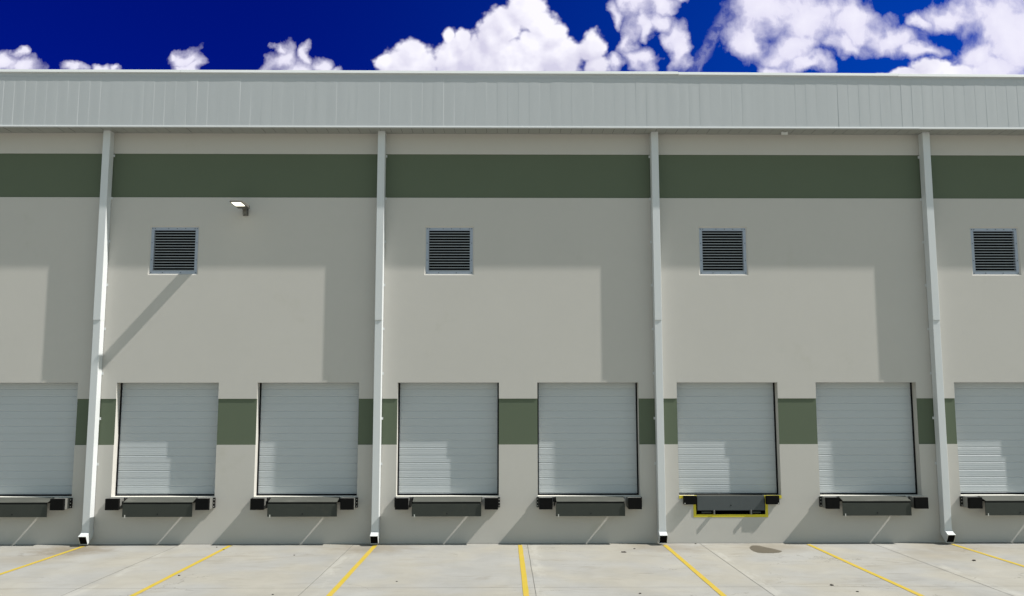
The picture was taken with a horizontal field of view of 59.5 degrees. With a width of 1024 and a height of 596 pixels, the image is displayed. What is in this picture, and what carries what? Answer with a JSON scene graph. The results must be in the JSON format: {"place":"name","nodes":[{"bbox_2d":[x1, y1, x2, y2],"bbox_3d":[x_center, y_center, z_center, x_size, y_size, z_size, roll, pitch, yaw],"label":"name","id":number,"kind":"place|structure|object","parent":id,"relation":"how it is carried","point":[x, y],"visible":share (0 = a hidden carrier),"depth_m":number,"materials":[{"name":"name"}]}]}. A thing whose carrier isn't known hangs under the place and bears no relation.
{"place":"outdoors","nodes":[
{"label":"outdoors","id":0,"kind":"place"},
{"bbox_2d":[0,542,1023,595],"bbox_3d":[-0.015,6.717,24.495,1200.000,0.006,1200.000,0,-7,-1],"label":"ground","id":1,"kind":"structure","parent":0,"point":[742,569],"depth_m":20.60,"materials":[{"name":"concrete"}]},
{"bbox_2d":[0,69,1023,544],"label":"warehouse","id":2,"kind":"structure","parent":1,"relation":"on","point":[516,371],"depth_m":25.26,"materials":[{"name":"beige paint"}]},
{"bbox_2d":[0,497,72,516],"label":"dock leveler","id":3,"kind":"object","parent":2,"relation":"attached to","point":[23,506],"visible":1,"depth_m":24.13,"materials":[{"name":"metal"}]},
{"bbox_2d":[0,383,77,496],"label":"dock door","id":4,"kind":"structure","parent":2,"relation":"in","point":[38,420],"depth_m":24.99,"materials":[{"name":"white metal"}]},
{"bbox_2d":[78,130,114,544],"bbox_3d":[-11.517,0.942,24.845,0.276,11.487,0.456,0,-7,-1],"label":"downspout","id":5,"kind":"object","parent":2,"relation":"attached to","point":[85,536],"visible":1,"depth_m":24.84,"materials":[{"name":"white metal"}]},
{"bbox_2d":[105,497,215,517],"bbox_3d":[-9.573,5.688,24.318,2.896,0.508,0.406,0,-7,-1],"label":"dock leveler","id":6,"kind":"object","parent":2,"relation":"attached to","point":[155,506],"visible":1,"depth_m":24.16,"materials":[{"name":"grey metal"}]},
{"bbox_2d":[113,383,218,496],"bbox_3d":[-9.580,3.637,25.067,2.822,3.793,0.581,0,-7,-1],"label":"dock door","id":7,"kind":"structure","parent":2,"relation":"in","point":[167,433],"depth_m":25.02,"materials":[{"name":"white metal"}]},
{"bbox_2d":[150,227,198,273],"bbox_3d":[-9.582,-1.338,25.480,1.336,1.336,0.179,0,-7,-1],"label":"louvered vent","id":8,"kind":"object","parent":2,"relation":"attached to","point":[174,250],"visible":1,"depth_m":25.46,"materials":[{"name":"metal"}]},
{"bbox_2d":[230,200,249,215],"bbox_3d":[-7.577,-2.521,25.017,0.330,0.245,1.017,0,-7,-1],"label":"wall lamp","id":9,"kind":"object","parent":2,"relation":"attached to","point":[242,205],"visible":1,"depth_m":25.06,"materials":[{"name":"grey metal"}]},
{"bbox_2d":[250,497,357,517],"bbox_3d":[-5.674,5.689,24.356,2.896,0.508,0.406,0,-7,-1],"label":"dock leveler","id":10,"kind":"object","parent":2,"relation":"attached to","point":[301,506],"visible":1,"depth_m":24.20,"materials":[{"name":"grey metal"}]},
{"bbox_2d":[254,383,358,496],"bbox_3d":[-5.680,3.639,25.105,2.822,3.793,0.581,0,-7,-1],"label":"dock door","id":11,"kind":"structure","parent":2,"relation":"in","point":[308,432],"depth_m":25.06,"materials":[{"name":"white metal"}]},
{"bbox_2d":[370,131,386,543],"bbox_3d":[-3.717,0.945,24.921,0.276,11.487,0.456,0,-7,-1],"label":"downspout","id":12,"kind":"object","parent":2,"relation":"attached to","point":[378,349],"visible":1,"depth_m":24.88,"materials":[{"name":"white metal"}]},
{"bbox_2d":[394,497,499,516],"bbox_3d":[-1.774,5.691,24.394,2.896,0.508,0.406,0,-7,-1],"label":"dock leveler","id":13,"kind":"object","parent":2,"relation":"attached to","point":[446,506],"visible":1,"depth_m":24.24,"materials":[{"name":"grey metal"}]},
{"bbox_2d":[396,383,498,496],"bbox_3d":[-1.780,3.640,25.144,2.822,3.793,0.581,0,-7,-1],"label":"dock door","id":14,"kind":"structure","parent":2,"relation":"in","point":[448,433],"depth_m":25.09,"materials":[{"name":"white metal"}]},
{"bbox_2d":[426,228,472,273],"bbox_3d":[-1.782,-1.335,25.556,1.336,1.336,0.179,0,-7,-1],"label":"louvered vent","id":15,"kind":"object","parent":2,"relation":"attached to","point":[449,250],"visible":1,"depth_m":25.54,"materials":[{"name":"metal"}]},
{"bbox_2d":[537,383,638,495],"bbox_3d":[2.119,3.642,25.182,2.822,3.793,0.581,0,-7,-1],"label":"dock door","id":16,"kind":"structure","parent":2,"relation":"in","point":[588,432],"depth_m":25.14,"materials":[{"name":"white metal"}]},
{"bbox_2d":[537,496,641,516],"bbox_3d":[2.126,5.693,24.432,2.896,0.508,0.406,0,-7,-1],"label":"dock leveler","id":17,"kind":"object","parent":2,"relation":"attached to","point":[590,505],"visible":1,"depth_m":24.28,"materials":[{"name":"grey metal"}]},
{"bbox_2d":[649,132,667,542],"bbox_3d":[4.083,0.949,24.997,0.276,11.487,0.456,0,-7,-1],"label":"downspout","id":18,"kind":"object","parent":2,"relation":"attached to","point":[659,463],"visible":1,"depth_m":24.97,"materials":[{"name":"white metal"}]},
{"bbox_2d":[699,228,746,273],"bbox_3d":[6.017,-1.331,25.633,1.336,1.336,0.179,0,-7,-1],"label":"louvered vent","id":19,"kind":"object","parent":2,"relation":"attached to","point":[722,252],"visible":1,"depth_m":25.61,"materials":[{"name":"metal"}]},
{"bbox_2d":[677,383,777,494],"bbox_3d":[6.035,3.628,25.228,2.788,3.759,0.090,0,-7,-1],"label":"dock door","id":20,"kind":"structure","parent":2,"relation":"in","point":[727,442],"depth_m":25.17,"materials":[{"name":"white metal"}]},
{"bbox_2d":[679,495,781,516],"bbox_3d":[6.021,5.767,24.909,2.836,0.588,0.763,0,-7,-1],"label":"pit leveler","id":21,"kind":"object","parent":2,"relation":"attached to","point":[730,505],"visible":0.98,"depth_m":24.65,"materials":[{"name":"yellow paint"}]},
{"bbox_2d":[816,383,921,495],"bbox_3d":[9.919,3.645,25.258,2.822,3.793,0.581,0,-7,-1],"label":"dock door","id":22,"kind":"structure","parent":2,"relation":"in","point":[865,431],"depth_m":25.21,"materials":[{"name":"white metal"}]},
{"bbox_2d":[819,496,928,515],"bbox_3d":[9.926,5.696,24.509,2.896,0.508,0.406,0,-7,-1],"label":"dock leveler","id":23,"kind":"object","parent":2,"relation":"attached to","point":[877,505],"visible":1,"depth_m":24.35,"materials":[{"name":"grey metal"}]},
{"bbox_2d":[918,132,955,542],"bbox_3d":[11.882,0.952,25.074,0.276,11.487,0.456,0,-7,-1],"label":"downspout","id":24,"kind":"object","parent":2,"relation":"attached to","point":[948,534],"visible":1,"depth_m":25.06,"materials":[{"name":"white metal"}]},
{"bbox_2d":[954,382,1023,495],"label":"dock door","id":25,"kind":"structure","parent":2,"relation":"in","point":[989,416],"depth_m":25.25,"materials":[{"name":"white metal"}]},
{"bbox_2d":[959,496,1023,515],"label":"dock leveler","id":26,"kind":"object","parent":2,"relation":"attached to","point":[1004,505],"visible":1,"depth_m":24.39,"materials":[{"name":"grey metal"}]},
{"bbox_2d":[970,228,1018,273],"bbox_3d":[13.817,-1.328,25.709,1.336,1.336,0.179,0,-7,-1],"label":"louvered vent","id":27,"kind":"object","parent":2,"relation":"attached to","point":[994,250],"visible":1,"depth_m":25.69,"materials":[{"name":"metal"}]},
{"bbox_2d":[0,0,1023,74],"label":"sky","id":28,"kind":"structure","parent":0,"point":[760,36],"materials":[{"name":"blue"}]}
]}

